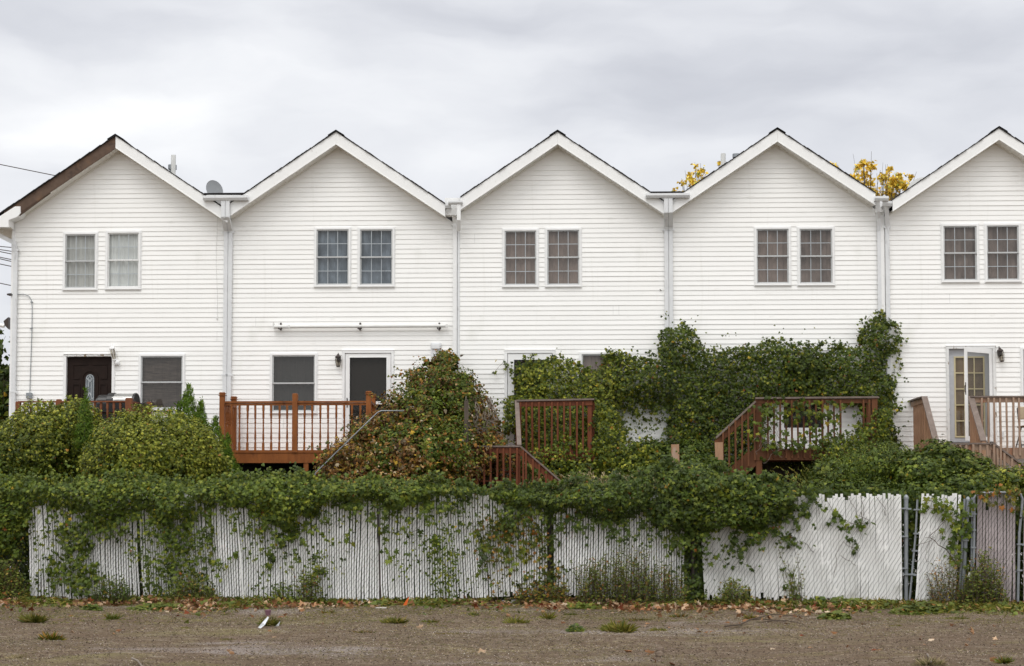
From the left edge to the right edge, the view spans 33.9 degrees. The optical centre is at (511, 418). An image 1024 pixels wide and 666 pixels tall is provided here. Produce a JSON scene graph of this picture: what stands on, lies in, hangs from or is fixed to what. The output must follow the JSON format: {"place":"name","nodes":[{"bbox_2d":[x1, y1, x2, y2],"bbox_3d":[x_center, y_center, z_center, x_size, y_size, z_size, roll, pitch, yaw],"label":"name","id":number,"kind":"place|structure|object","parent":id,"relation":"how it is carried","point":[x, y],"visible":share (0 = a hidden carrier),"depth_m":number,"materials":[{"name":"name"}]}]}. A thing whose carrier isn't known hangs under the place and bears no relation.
{"place":"outdoors","nodes":[
{"label":"outdoors","id":0,"kind":"place"},
{"bbox_2d":[0,134,248,582],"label":"row house","id":1,"kind":"structure","parent":0,"point":[121,263],"depth_m":35.52,"materials":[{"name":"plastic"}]},
{"bbox_2d":[62,232,98,290],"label":"window","id":2,"kind":"structure","parent":1,"relation":"in","point":[80,249],"depth_m":35.65,"materials":[{"name":"glass"}]},
{"bbox_2d":[67,357,111,418],"bbox_3d":[-8.920,-0.286,35.506,0.976,2.048,0.062,0,-3,2],"label":"door","id":3,"kind":"structure","parent":1,"relation":"in","point":[95,373],"depth_m":35.52,"materials":[{"name":"brown wood"}]},
{"bbox_2d":[105,230,141,290],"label":"window","id":4,"kind":"structure","parent":1,"relation":"in","point":[123,248],"depth_m":35.61,"materials":[{"name":"white glass"}]},
{"bbox_2d":[138,353,185,411],"bbox_3d":[-7.373,-0.764,35.419,1.001,1.226,0.137,0,-3,2],"label":"window","id":5,"kind":"structure","parent":1,"relation":"in","point":[161,376],"depth_m":35.45,"materials":[{"name":"glass"}]},
{"bbox_2d":[230,130,462,585],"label":"row house","id":6,"kind":"structure","parent":0,"point":[344,272],"depth_m":35.32,"materials":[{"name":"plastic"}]},
{"bbox_2d":[269,353,317,413],"bbox_3d":[-4.583,-0.740,35.301,1.015,1.298,0.137,0,-3,2],"label":"window","id":7,"kind":"structure","parent":6,"relation":"in","point":[290,373],"depth_m":35.34,"materials":[{"name":"glass"}]},
{"bbox_2d":[314,227,351,287],"bbox_3d":[-3.774,-3.397,35.406,0.793,1.289,0.137,0,-3,2],"label":"window","id":8,"kind":"structure","parent":6,"relation":"in","point":[332,245],"depth_m":35.43,"materials":[{"name":"glass"}]},
{"bbox_2d":[345,353,390,439],"bbox_3d":[-3.014,-0.346,35.169,0.954,2.052,0.086,0,-3,2],"label":"storm door","id":9,"kind":"structure","parent":6,"relation":"in","point":[361,355],"depth_m":35.21,"materials":[{"name":"white metal"}]},
{"bbox_2d":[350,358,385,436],"bbox_3d":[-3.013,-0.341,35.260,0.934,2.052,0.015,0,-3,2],"label":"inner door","id":10,"kind":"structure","parent":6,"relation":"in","point":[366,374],"depth_m":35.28,"materials":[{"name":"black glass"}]},
{"bbox_2d":[357,227,394,287],"bbox_3d":[-2.852,-3.393,35.367,0.799,1.288,0.137,0,-3,2],"label":"window","id":11,"kind":"structure","parent":6,"relation":"in","point":[375,245],"depth_m":35.39,"materials":[{"name":"glass"}]},
{"bbox_2d":[0,583,1023,665],"bbox_3d":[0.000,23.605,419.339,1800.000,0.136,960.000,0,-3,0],"label":"ground","id":12,"kind":"structure","parent":0,"point":[101,633],"depth_m":20.65,"materials":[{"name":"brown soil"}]},
{"bbox_2d":[0,329,9,439],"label":"tree","id":13,"kind":"object","parent":12,"relation":"on","point":[4,389],"visible":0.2,"depth_m":43.20,"materials":[{"name":"green plant"}]},
{"bbox_2d":[0,556,30,598],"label":"weed","id":14,"kind":"object","parent":12,"relation":"on","point":[7,580],"visible":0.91,"depth_m":28.85,"materials":[{"name":"green plant"}]},
{"bbox_2d":[15,610,49,622],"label":"grass tuft","id":15,"kind":"object","parent":12,"relation":"on","point":[31,618],"visible":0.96,"depth_m":23.64,"materials":[{"name":"green plant"}]},
{"bbox_2d":[35,631,68,640],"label":"grass tuft","id":16,"kind":"object","parent":12,"relation":"on","point":[53,636],"visible":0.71,"depth_m":20.73,"materials":[{"name":"green plant"}]},
{"bbox_2d":[0,394,106,588],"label":"shrub","id":17,"kind":"object","parent":12,"relation":"on","point":[39,438],"visible":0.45,"depth_m":31.20,"materials":[{"name":"green plant"}]},
{"bbox_2d":[15,398,151,586],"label":"deck","id":18,"kind":"structure","parent":12,"relation":"on","point":[128,402],"depth_m":33.79,"materials":[{"name":"brown wood"}]},
{"bbox_2d":[95,393,149,440],"bbox_3d":[-7.989,0.079,34.390,1.049,1.231,0.610,0,-3,2],"label":"barbecue","id":19,"kind":"object","parent":18,"relation":"on","point":[118,397],"visible":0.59,"depth_m":34.24,"materials":[{"name":"metal"}]},
{"bbox_2d":[72,387,97,455],"bbox_3d":[-7.871,1.310,30.983,0.560,3.827,0.554,-2,-4,31],"label":"evergreen","id":20,"kind":"object","parent":12,"relation":"on","point":[85,426],"visible":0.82,"depth_m":30.98,"materials":[{"name":"green plant"}]},
{"bbox_2d":[89,574,136,601],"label":"weed","id":21,"kind":"object","parent":12,"relation":"on","point":[122,591],"visible":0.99,"depth_m":28.63,"materials":[{"name":"green plant"}]},
{"bbox_2d":[76,403,234,580],"bbox_3d":[-6.510,1.455,30.640,3.001,3.511,2.601,0,-3,0],"label":"shrub","id":22,"kind":"object","parent":12,"relation":"on","point":[134,435],"visible":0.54,"depth_m":30.05,"materials":[{"name":"green plant"}]},
{"bbox_2d":[125,602,186,610],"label":"weed","id":23,"kind":"object","parent":12,"relation":"on","point":[159,606],"visible":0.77,"depth_m":27.30,"materials":[{"name":"green plant"}]},
{"bbox_2d":[124,509,225,597],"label":"climbing vine","id":24,"kind":"object","parent":12,"relation":"on","point":[163,569],"visible":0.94,"depth_m":28.75,"materials":[{"name":"green plant"}]},
{"bbox_2d":[163,571,220,599],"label":"weed","id":25,"kind":"object","parent":12,"relation":"on","point":[182,587],"visible":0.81,"depth_m":28.48,"materials":[{"name":"green plant"}]},
{"bbox_2d":[26,493,381,601],"bbox_3d":[-5.350,2.207,28.892,6.294,1.876,0.180,0,-3,6],"label":"chain link fence","id":26,"kind":"object","parent":12,"relation":"on","point":[288,582],"visible":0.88,"depth_m":28.79,"materials":[{"name":"metal"}]},
{"bbox_2d":[24,507,113,600],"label":"climbing vine","id":27,"kind":"object","parent":26,"relation":"attached to","point":[70,550],"visible":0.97,"depth_m":28.95,"materials":[{"name":"green plant"}]},
{"bbox_2d":[0,459,232,579],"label":"climbing vine","id":28,"kind":"object","parent":26,"relation":"attached to","point":[13,491],"visible":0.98,"depth_m":28.87,"materials":[{"name":"green plant"}]},
{"bbox_2d":[45,512,535,595],"bbox_3d":[-3.835,2.292,28.631,8.552,1.483,0.258,0,-3,6],"label":"climbing vine","id":29,"kind":"object","parent":26,"relation":"attached to","point":[386,539],"visible":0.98,"depth_m":28.50,"materials":[{"name":"green plant"}]},
{"bbox_2d":[230,515,358,597],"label":"climbing vine","id":30,"kind":"object","parent":26,"relation":"attached to","point":[284,557],"visible":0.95,"depth_m":28.54,"materials":[{"name":"green plant"}]},
{"bbox_2d":[215,459,464,563],"bbox_3d":[-2.934,1.574,28.676,4.287,1.796,1.060,0,-3,6],"label":"climbing vine","id":31,"kind":"object","parent":26,"relation":"attached to","point":[275,486],"visible":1,"depth_m":28.45,"materials":[{"name":"green plant"}]},
{"bbox_2d":[173,382,244,580],"bbox_3d":[-5.918,1.277,32.033,2.130,4.003,1.259,-2,-4,34],"label":"evergreen","id":32,"kind":"object","parent":12,"relation":"on","point":[186,401],"visible":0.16,"depth_m":31.97,"materials":[{"name":"green plant"}]},
{"bbox_2d":[265,580,294,599],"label":"weed","id":33,"kind":"object","parent":12,"relation":"on","point":[287,594],"visible":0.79,"depth_m":28.44,"materials":[{"name":"green plant"}]},
{"bbox_2d":[218,391,376,572],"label":"deck","id":34,"kind":"structure","parent":12,"relation":"on","point":[228,413],"depth_m":33.59,"materials":[{"name":"orange wood"}]},
{"bbox_2d":[313,410,403,487],"bbox_3d":[-2.929,0.648,32.042,1.732,1.633,0.098,0,-3,-1],"label":"handrail","id":35,"kind":"object","parent":34,"relation":"attached to","point":[353,436],"visible":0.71,"depth_m":32.04,"materials":[{"name":"metal"}]},
{"bbox_2d":[284,562,322,602],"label":"weed","id":36,"kind":"object","parent":12,"relation":"on","point":[304,588],"visible":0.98,"depth_m":28.34,"materials":[{"name":"green plant"}]},
{"bbox_2d":[363,598,397,606],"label":"weed","id":37,"kind":"object","parent":12,"relation":"on","point":[383,602],"visible":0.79,"depth_m":27.32,"materials":[{"name":"green plant"}]},
{"bbox_2d":[378,614,409,623],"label":"grass tuft","id":38,"kind":"object","parent":12,"relation":"on","point":[395,620],"visible":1,"depth_m":23.55,"materials":[{"name":"green plant"}]},
{"bbox_2d":[307,348,516,586],"bbox_3d":[-1.785,0.856,32.302,4.631,4.881,3.693,3,-4,-45],"label":"vine mound","id":39,"kind":"object","parent":12,"relation":"on","point":[441,406],"visible":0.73,"depth_m":32.37,"materials":[{"name":"green plant"}]},
{"bbox_2d":[384,496,486,603],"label":"climbing vine","id":40,"kind":"object","parent":12,"relation":"on","point":[435,538],"visible":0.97,"depth_m":28.29,"materials":[{"name":"green plant"}]},
{"bbox_2d":[380,492,550,600],"bbox_3d":[-0.811,2.166,28.401,2.963,1.860,0.185,0,-3,6],"label":"chain link fence","id":41,"kind":"object","parent":12,"relation":"on","point":[410,592],"visible":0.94,"depth_m":28.45,"materials":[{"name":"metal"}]},
{"bbox_2d":[472,496,570,599],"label":"climbing vine","id":42,"kind":"object","parent":41,"relation":"attached to","point":[532,544],"visible":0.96,"depth_m":28.14,"materials":[{"name":"green plant"}]},
{"bbox_2d":[438,459,666,548],"bbox_3d":[0.671,1.436,28.283,3.899,1.511,1.079,0,-3,6],"label":"climbing vine","id":43,"kind":"object","parent":41,"relation":"attached to","point":[617,506],"visible":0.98,"depth_m":28.02,"materials":[{"name":"green plant"}]},
{"bbox_2d":[10,603,997,664],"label":"fallen leaves","id":44,"kind":"object","parent":12,"relation":"on","point":[648,651],"visible":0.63,"depth_m":21.48,"materials":[{"name":"brown plant"}]},
{"bbox_2d":[0,486,1023,602],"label":"undergrowth","id":45,"kind":"object","parent":12,"relation":"on","point":[902,493],"visible":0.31,"depth_m":28.63,"materials":[{"name":"green plant"}]},
{"bbox_2d":[0,595,1023,623],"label":"leaf litter","id":46,"kind":"object","parent":12,"relation":"on","point":[616,606],"visible":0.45,"depth_m":27.20,"materials":[{"name":"brown plant"}]},
{"bbox_2d":[236,516,243,598],"bbox_3d":[-4.641,2.367,28.670,0.190,1.430,0.036,-2,-3,28],"label":"pole","id":47,"kind":"object","parent":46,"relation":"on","point":[240,557],"visible":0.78,"depth_m":28.65,"materials":[{"name":"white plastic"}]},
{"bbox_2d":[0,591,1023,623],"bbox_3d":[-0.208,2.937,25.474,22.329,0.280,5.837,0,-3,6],"label":"ground cover","id":48,"kind":"object","parent":12,"relation":"on","point":[807,607],"visible":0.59,"depth_m":27.35,"materials":[{"name":"green plant"}]},
{"bbox_2d":[0,505,24,593],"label":"chain link fence","id":49,"kind":"object","parent":48,"relation":"on","point":[15,559],"visible":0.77,"depth_m":29.18,"materials":[{"name":"metal"}]},
{"bbox_2d":[1,501,35,572],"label":"climbing vine","id":50,"kind":"object","parent":49,"relation":"attached to","point":[18,546],"visible":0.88,"depth_m":29.18,"materials":[{"name":"green plant"}]},
{"bbox_2d":[554,494,694,598],"bbox_3d":[1.867,2.145,28.128,2.389,1.816,0.093,0,-3,4],"label":"chain link fence","id":51,"kind":"object","parent":48,"relation":"on","point":[632,524],"visible":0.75,"depth_m":28.14,"materials":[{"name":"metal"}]},
{"bbox_2d":[468,398,594,538],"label":"deck","id":52,"kind":"structure","parent":12,"relation":"on","point":[525,454],"depth_m":33.40,"materials":[{"name":"red wood"}]},
{"bbox_2d":[478,449,598,489],"bbox_3d":[0.353,1.151,32.863,2.911,1.308,0.717,0,-3,2],"label":"stair railing","id":53,"kind":"object","parent":52,"relation":"on","point":[529,466],"visible":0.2,"depth_m":32.79,"materials":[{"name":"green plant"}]},
{"bbox_2d":[510,397,670,487],"bbox_3d":[1.572,0.624,33.705,3.258,2.202,1.414,0,-3,2],"label":"climbing vine","id":54,"kind":"object","parent":52,"relation":"attached to","point":[636,445],"visible":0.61,"depth_m":33.37,"materials":[{"name":"green plant"}]},
{"bbox_2d":[511,578,571,603],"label":"weed","id":55,"kind":"object","parent":12,"relation":"on","point":[561,591],"visible":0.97,"depth_m":27.88,"materials":[{"name":"green plant"}]},
{"bbox_2d":[567,601,601,609],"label":"weed","id":56,"kind":"object","parent":12,"relation":"on","point":[580,605],"visible":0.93,"depth_m":27.28,"materials":[{"name":"green plant"}]},
{"bbox_2d":[597,618,640,632],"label":"grass tuft","id":57,"kind":"object","parent":12,"relation":"on","point":[622,626],"visible":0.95,"depth_m":22.07,"materials":[{"name":"green plant"}]},
{"bbox_2d":[570,543,691,604],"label":"weed","id":58,"kind":"object","parent":12,"relation":"on","point":[597,581],"visible":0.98,"depth_m":27.78,"materials":[{"name":"green plant"}]},
{"bbox_2d":[600,439,719,475],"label":"shrub","id":59,"kind":"object","parent":12,"relation":"on","point":[702,454],"visible":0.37,"depth_m":33.66,"materials":[{"name":"green plant"}]},
{"bbox_2d":[631,447,725,568],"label":"ivy","id":60,"kind":"object","parent":12,"relation":"on","point":[689,457],"visible":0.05,"depth_m":30.01,"materials":[{"name":"green plant"}]},
{"bbox_2d":[668,506,714,602],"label":"climbing vine","id":61,"kind":"object","parent":12,"relation":"on","point":[696,576],"visible":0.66,"depth_m":27.88,"materials":[{"name":"green plant"}]},
{"bbox_2d":[672,161,720,190],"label":"tree","id":62,"kind":"object","parent":12,"relation":"on","point":[691,179],"visible":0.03,"depth_m":52.13,"materials":[{"name":"yellow plant"}]},
{"bbox_2d":[713,576,754,603],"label":"weed","id":63,"kind":"object","parent":12,"relation":"on","point":[730,593],"visible":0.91,"depth_m":27.61,"materials":[{"name":"green plant"}]},
{"bbox_2d":[724,614,808,626],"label":"branch","id":64,"kind":"object","parent":12,"relation":"on","point":[760,617],"visible":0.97,"depth_m":23.78,"materials":[{"name":"brown wood"}]},
{"bbox_2d":[671,396,878,574],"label":"deck","id":65,"kind":"structure","parent":12,"relation":"on","point":[748,459],"depth_m":33.24,"materials":[{"name":"red wood"}]},
{"bbox_2d":[747,395,898,475],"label":"climbing vine","id":66,"kind":"object","parent":65,"relation":"attached to","point":[834,444],"visible":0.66,"depth_m":33.08,"materials":[{"name":"green plant"}]},
{"bbox_2d":[775,547,806,602],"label":"weed","id":67,"kind":"object","parent":12,"relation":"on","point":[797,589],"visible":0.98,"depth_m":27.43,"materials":[{"name":"green plant"}]},
{"bbox_2d":[701,493,916,600],"bbox_3d":[4.895,2.175,27.823,3.584,1.881,0.173,0,-3,6],"label":"chain link fence","id":68,"kind":"object","parent":12,"relation":"on","point":[881,564],"visible":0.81,"depth_m":27.74,"materials":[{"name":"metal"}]},
{"bbox_2d":[645,444,827,559],"bbox_3d":[3.719,1.387,27.956,3.028,1.926,1.076,0,-3,6],"label":"climbing vine","id":69,"kind":"object","parent":68,"relation":"attached to","point":[679,491],"visible":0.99,"depth_m":27.67,"materials":[{"name":"green plant"}]},
{"bbox_2d":[697,495,885,599],"bbox_3d":[4.611,2.135,27.725,3.102,1.740,0.238,0,-3,6],"label":"climbing vine","id":70,"kind":"object","parent":68,"relation":"attached to","point":[835,514],"visible":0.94,"depth_m":27.71,"materials":[{"name":"green plant"}]},
{"bbox_2d":[909,493,972,601],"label":"gate","id":71,"kind":"structure","parent":68,"relation":"attached to","point":[927,529],"depth_m":27.59,"materials":[{"name":"metal"}]},
{"bbox_2d":[919,494,977,569],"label":"climbing vine","id":72,"kind":"object","parent":71,"relation":"attached to","point":[956,528],"visible":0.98,"depth_m":27.48,"materials":[{"name":"green plant"}]},
{"bbox_2d":[817,609,851,619],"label":"weed","id":73,"kind":"object","parent":12,"relation":"on","point":[834,614],"visible":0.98,"depth_m":24.69,"materials":[{"name":"green plant"}]},
{"bbox_2d":[822,595,867,608],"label":"weed","id":74,"kind":"object","parent":12,"relation":"on","point":[839,598],"visible":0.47,"depth_m":27.00,"materials":[{"name":"green plant"}]},
{"bbox_2d":[793,441,918,515],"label":"shrub","id":75,"kind":"object","parent":12,"relation":"on","point":[852,477],"visible":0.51,"depth_m":30.25,"materials":[{"name":"green plant"}]},
{"bbox_2d":[830,151,915,200],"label":"tree","id":76,"kind":"object","parent":12,"relation":"on","point":[898,182],"visible":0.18,"depth_m":49.42,"materials":[{"name":"yellow plant"}]},
{"bbox_2d":[889,599,959,614],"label":"weed","id":77,"kind":"object","parent":12,"relation":"on","point":[913,609],"visible":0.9,"depth_m":25.77,"materials":[{"name":"green plant"}]},
{"bbox_2d":[914,655,947,665],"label":"grass tuft","id":78,"kind":"object","parent":12,"relation":"on","point":[934,662],"visible":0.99,"depth_m":17.34,"materials":[{"name":"green plant"}]},
{"bbox_2d":[880,434,998,546],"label":"shrub","id":79,"kind":"object","parent":12,"relation":"on","point":[938,466],"visible":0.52,"depth_m":29.80,"materials":[{"name":"green plant"}]},
{"bbox_2d":[925,555,963,602],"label":"weed","id":80,"kind":"object","parent":12,"relation":"on","point":[950,593],"visible":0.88,"depth_m":27.21,"materials":[{"name":"green plant"}]},
{"bbox_2d":[908,396,1023,565],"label":"deck","id":81,"kind":"structure","parent":12,"relation":"on","point":[924,427],"depth_m":33.15,"materials":[{"name":"red wood"}]},
{"bbox_2d":[956,547,1012,603],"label":"weed","id":82,"kind":"object","parent":12,"relation":"on","point":[977,587],"visible":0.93,"depth_m":27.15,"materials":[{"name":"green plant"}]},
{"bbox_2d":[964,462,1023,538],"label":"shrub","id":83,"kind":"object","parent":12,"relation":"on","point":[1014,477],"visible":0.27,"depth_m":29.29,"materials":[{"name":"green plant"}]},
{"bbox_2d":[1023,542,1023,600],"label":"chain link fence","id":84,"kind":"object","parent":12,"relation":"on","point":[1023,572],"visible":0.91,"depth_m":27.44,"materials":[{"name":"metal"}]},
{"bbox_2d":[970,491,1023,601],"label":"gate","id":85,"kind":"structure","parent":84,"relation":"attached to","point":[1001,541],"depth_m":27.55,"materials":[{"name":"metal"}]},
{"bbox_2d":[971,483,1023,518],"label":"climbing vine","id":86,"kind":"object","parent":85,"relation":"attached to","point":[1014,492],"visible":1,"depth_m":27.41,"materials":[{"name":"green plant"}]},
{"bbox_2d":[0,0,1023,364],"label":"sky","id":87,"kind":"structure","parent":0,"point":[446,94],"materials":[{"name":"grey"}]},
{"bbox_2d":[457,129,689,586],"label":"row house","id":88,"kind":"structure","parent":0,"point":[562,243],"depth_m":35.09,"materials":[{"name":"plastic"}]},
{"bbox_2d":[502,228,538,287],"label":"window","id":89,"kind":"structure","parent":88,"relation":"in","point":[520,246],"depth_m":35.21,"materials":[{"name":"glass"}]},
{"bbox_2d":[508,353,551,448],"bbox_3d":[0.369,-0.367,34.979,0.922,1.994,0.086,0,-3,2],"label":"storm door","id":90,"kind":"structure","parent":88,"relation":"in","point":[511,357],"depth_m":35.02,"materials":[{"name":"white metal"}]},
{"bbox_2d":[514,360,545,440],"bbox_3d":[0.377,-0.362,35.069,0.902,1.994,0.015,0,-3,2],"label":"inner door","id":91,"kind":"structure","parent":88,"relation":"in","point":[516,375],"depth_m":35.09,"materials":[{"name":"white"}]},
{"bbox_2d":[545,227,581,287],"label":"window","id":92,"kind":"structure","parent":88,"relation":"in","point":[563,245],"depth_m":35.17,"materials":[{"name":"glass"}]},
{"bbox_2d":[579,351,626,409],"bbox_3d":[1.891,-0.792,34.982,0.986,1.219,0.137,0,-3,2],"label":"window","id":93,"kind":"structure","parent":88,"relation":"in","point":[589,357],"depth_m":35.03,"materials":[{"name":"metal"}]},
{"bbox_2d":[668,127,888,586],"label":"row house","id":94,"kind":"structure","parent":0,"point":[779,228],"depth_m":34.92,"materials":[{"name":"wood"}]},
{"bbox_2d":[492,309,909,492],"bbox_3d":[3.870,-0.177,34.521,8.629,4.214,0.582,0,-3,2],"label":"climbing vine","id":95,"kind":"object","parent":94,"relation":"attached to","point":[871,342],"visible":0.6,"depth_m":34.49,"materials":[{"name":"green plant"}]},
{"bbox_2d":[754,226,791,286],"bbox_3d":[5.421,-3.376,34.969,0.774,1.257,0.137,0,-3,2],"label":"window","id":96,"kind":"structure","parent":94,"relation":"in","point":[772,244],"depth_m":34.99,"materials":[{"name":"glass"}]},
{"bbox_2d":[779,353,826,448],"bbox_3d":[6.026,-0.367,34.761,0.982,1.972,0.046,0,-3,2],"label":"storm door","id":97,"kind":"structure","parent":94,"relation":"in","point":[782,408],"depth_m":34.72,"materials":[{"name":"white metal"}]},
{"bbox_2d":[784,358,821,427],"bbox_3d":[6.029,-0.363,34.832,0.962,1.972,0.015,0,-3,2],"label":"inner door","id":98,"kind":"structure","parent":94,"relation":"in","point":[812,406],"depth_m":34.81,"materials":[{"name":"white"}]},
{"bbox_2d":[797,226,834,286],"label":"window","id":99,"kind":"structure","parent":94,"relation":"in","point":[815,244],"depth_m":34.95,"materials":[{"name":"glass"}]},
{"bbox_2d":[881,126,1023,584],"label":"row house","id":100,"kind":"structure","parent":0,"point":[954,259],"depth_m":34.70,"materials":[{"name":"wood"}]},
{"bbox_2d":[940,223,979,282],"bbox_3d":[9.269,-3.421,34.780,0.791,1.248,0.137,0,-3,2],"label":"window","id":101,"kind":"structure","parent":100,"relation":"in","point":[960,256],"depth_m":34.80,"materials":[{"name":"glass"}]},
{"bbox_2d":[949,349,991,441],"bbox_3d":[9.446,-0.477,34.666,0.871,1.922,0.060,0,-3,2],"label":"door","id":102,"kind":"structure","parent":100,"relation":"in","point":[978,363],"depth_m":34.68,"materials":[{"name":"white glass"}]},
{"bbox_2d":[964,347,993,441],"bbox_3d":[9.525,-0.499,34.290,0.926,1.907,0.026,2,-4,-37],"label":"storm door","id":103,"kind":"structure","parent":100,"relation":"in","point":[966,349],"depth_m":34.23,"materials":[{"name":"white metal"}]},
{"bbox_2d":[983,223,1021,282],"bbox_3d":[10.140,-3.425,34.743,0.765,1.249,0.137,0,-3,2],"label":"window","id":104,"kind":"structure","parent":100,"relation":"in","point":[1002,241],"depth_m":34.76,"materials":[{"name":"glass"}]},
{"bbox_2d":[1020,347,1023,406],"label":"window","id":105,"kind":"structure","parent":100,"relation":"in","point":[1021,348],"depth_m":34.54,"materials":[{"name":"metal"}]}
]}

